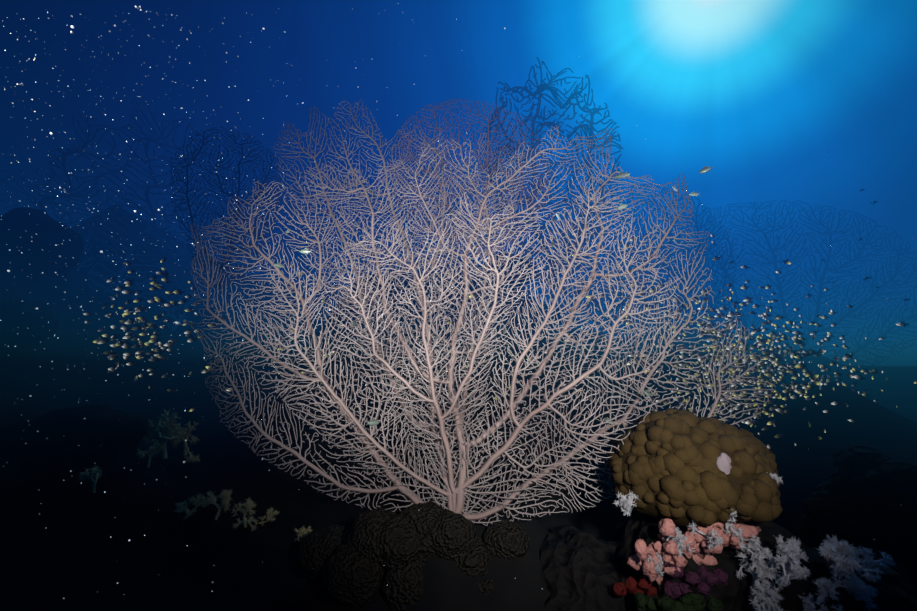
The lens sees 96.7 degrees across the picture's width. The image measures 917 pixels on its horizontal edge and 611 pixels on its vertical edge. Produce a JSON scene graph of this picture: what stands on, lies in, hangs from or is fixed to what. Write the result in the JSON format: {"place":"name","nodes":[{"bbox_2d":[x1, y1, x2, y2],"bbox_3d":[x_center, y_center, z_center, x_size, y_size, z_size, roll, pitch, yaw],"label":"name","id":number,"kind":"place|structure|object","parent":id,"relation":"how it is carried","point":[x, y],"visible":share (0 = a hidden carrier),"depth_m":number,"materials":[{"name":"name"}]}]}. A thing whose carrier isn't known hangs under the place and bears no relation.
{"place":"outdoors","nodes":[
{"label":"outdoors","id":0,"kind":"place"},
{"bbox_2d":[0,3,874,598],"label":"backscatter particles","id":1,"kind":"object","parent":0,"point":[162,207],"visible":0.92,"depth_m":0.70,"materials":[{"name":"grey"}]},
{"bbox_2d":[0,204,916,610],"bbox_3d":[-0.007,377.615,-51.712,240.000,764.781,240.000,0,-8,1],"label":"reef ground","id":2,"kind":"structure","parent":0,"point":[66,546],"depth_m":1.55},
{"bbox_2d":[0,165,193,281],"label":"sea fan","id":3,"kind":"object","parent":2,"relation":"on","point":[69,215],"visible":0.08,"depth_m":3.13,"materials":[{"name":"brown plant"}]},
{"bbox_2d":[27,99,246,330],"bbox_3d":[-2.104,-0.406,2.736,1.200,1.938,0.461,4,-9,-29],"label":"sea fan","id":4,"kind":"object","parent":2,"relation":"on","point":[67,195],"visible":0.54,"depth_m":2.71,"materials":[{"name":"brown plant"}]},
{"bbox_2d":[78,409,311,541],"bbox_3d":[-0.777,0.551,1.349,0.700,0.405,0.373,0,-8,1],"label":"soft coral","id":5,"kind":"object","parent":2,"relation":"on","point":[165,428],"visible":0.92,"depth_m":1.28,"materials":[{"name":"beige"}]},
{"bbox_2d":[170,127,283,288],"bbox_3d":[-1.183,-0.508,2.088,0.533,0.867,0.036,3,-8,-19],"label":"sea fan","id":6,"kind":"object","parent":2,"relation":"on","point":[200,224],"visible":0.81,"depth_m":2.08,"materials":[{"name":"blue"}]},
{"bbox_2d":[0,207,784,482],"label":"reef rocks and coral heads","id":7,"kind":"object","parent":2,"relation":"on","point":[100,435],"visible":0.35,"depth_m":1.75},
{"bbox_2d":[482,57,622,287],"bbox_3d":[0.499,-0.715,2.228,0.772,1.248,0.330,-2,-8,13],"label":"black coral bush","id":8,"kind":"object","parent":7,"relation":"on","point":[541,87],"visible":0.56,"depth_m":2.21,"materials":[{"name":"brown plant"}]},
{"bbox_2d":[298,501,530,610],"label":"coral lumps","id":9,"kind":"object","parent":2,"relation":"on","point":[363,559],"visible":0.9,"depth_m":0.98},
{"bbox_2d":[190,100,775,525],"bbox_3d":[-0.014,-0.140,1.295,1.837,1.504,0.436,-1,-11,5],"label":"sea fan","id":10,"kind":"object","parent":9,"relation":"on","point":[455,502],"visible":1,"depth_m":1.14},
{"bbox_2d":[388,99,552,256],"bbox_3d":[0.071,-0.634,2.000,0.831,0.815,0.080,1,-8,-4],"label":"sea fan","id":11,"kind":"object","parent":2,"relation":"on","point":[488,151],"visible":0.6,"depth_m":1.99,"materials":[{"name":"purple"}]},
{"bbox_2d":[84,234,916,449],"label":"school of fish","id":12,"kind":"object","parent":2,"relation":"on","point":[777,359],"visible":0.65,"depth_m":1.74,"materials":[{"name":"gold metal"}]},
{"bbox_2d":[273,151,910,455],"bbox_3d":[1.579,-0.467,2.015,4.448,1.920,0.685,5,-10,-33],"label":"fish","id":13,"kind":"object","parent":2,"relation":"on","point":[621,174],"visible":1,"depth_m":0.96},
{"bbox_2d":[543,182,736,361],"bbox_3d":[1.329,-0.207,2.974,1.395,1.399,0.179,-1,-8,6],"label":"sea fan","id":14,"kind":"object","parent":2,"relation":"on","point":[678,274],"visible":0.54,"depth_m":2.96,"materials":[{"name":"purple"}]},
{"bbox_2d":[539,444,916,610],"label":"pedestal rock","id":15,"kind":"object","parent":2,"relation":"on","point":[864,496],"visible":0.67,"depth_m":0.97,"materials":[{"name":"black stone"}]},
{"bbox_2d":[613,576,656,597],"bbox_3d":[0.370,0.601,0.864,0.092,0.044,0.033,0,-8,1],"label":"red sponge","id":16,"kind":"object","parent":15,"relation":"on","point":[632,586],"visible":0.88,"depth_m":0.86,"materials":[{"name":"red"}]},
{"bbox_2d":[634,592,724,610],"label":"green algae","id":17,"kind":"object","parent":15,"relation":"on","point":[689,601],"visible":0.98,"depth_m":0.82,"materials":[{"name":"green plant"}]},
{"bbox_2d":[627,518,761,585],"bbox_3d":[0.504,0.520,0.867,0.286,0.160,0.086,0,-8,1],"label":"pink sponge","id":18,"kind":"object","parent":15,"relation":"on","point":[639,562],"visible":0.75,"depth_m":0.86,"materials":[{"name":"pink"}]},
{"bbox_2d":[607,407,782,530],"bbox_3d":[0.575,0.400,1.004,0.413,0.283,0.380,3,-8,-19],"label":"boulder coral","id":19,"kind":"object","parent":15,"relation":"on","point":[661,464],"visible":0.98,"depth_m":0.89},
{"bbox_2d":[716,453,731,474],"bbox_3d":[0.570,0.346,0.876,0.029,0.058,0.030,-7,-11,41],"label":"sponge","id":20,"kind":"object","parent":19,"relation":"on","point":[723,462],"visible":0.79,"depth_m":0.87,"materials":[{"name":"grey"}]},
{"bbox_2d":[662,563,727,599],"bbox_3d":[0.506,0.581,0.860,0.142,0.078,0.065,0,-8,1],"label":"sponge","id":21,"kind":"object","parent":15,"relation":"on","point":[674,590],"visible":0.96,"depth_m":0.84,"materials":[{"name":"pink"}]},
{"bbox_2d":[612,473,895,610],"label":"white soft coral tufts","id":22,"kind":"object","parent":15,"relation":"on","point":[858,590],"visible":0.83,"depth_m":0.81,"materials":[{"name":"grey"}]},
{"bbox_2d":[823,545,851,577],"bbox_3d":[0.779,0.525,0.838,0.050,0.066,0.042,0,-8,1],"label":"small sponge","id":23,"kind":"object","parent":15,"relation":"on","point":[829,562],"visible":0.27,"depth_m":0.83,"materials":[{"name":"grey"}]},
{"bbox_2d":[607,200,916,365],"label":"sea fan","id":24,"kind":"object","parent":2,"relation":"on","point":[841,318],"visible":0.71,"depth_m":3.42,"materials":[{"name":"blue"}]},
{"bbox_2d":[0,0,916,365],"label":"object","id":25,"kind":"structure","parent":0,"point":[736,88],"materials":[{"name":"blue liquid"}]}
]}

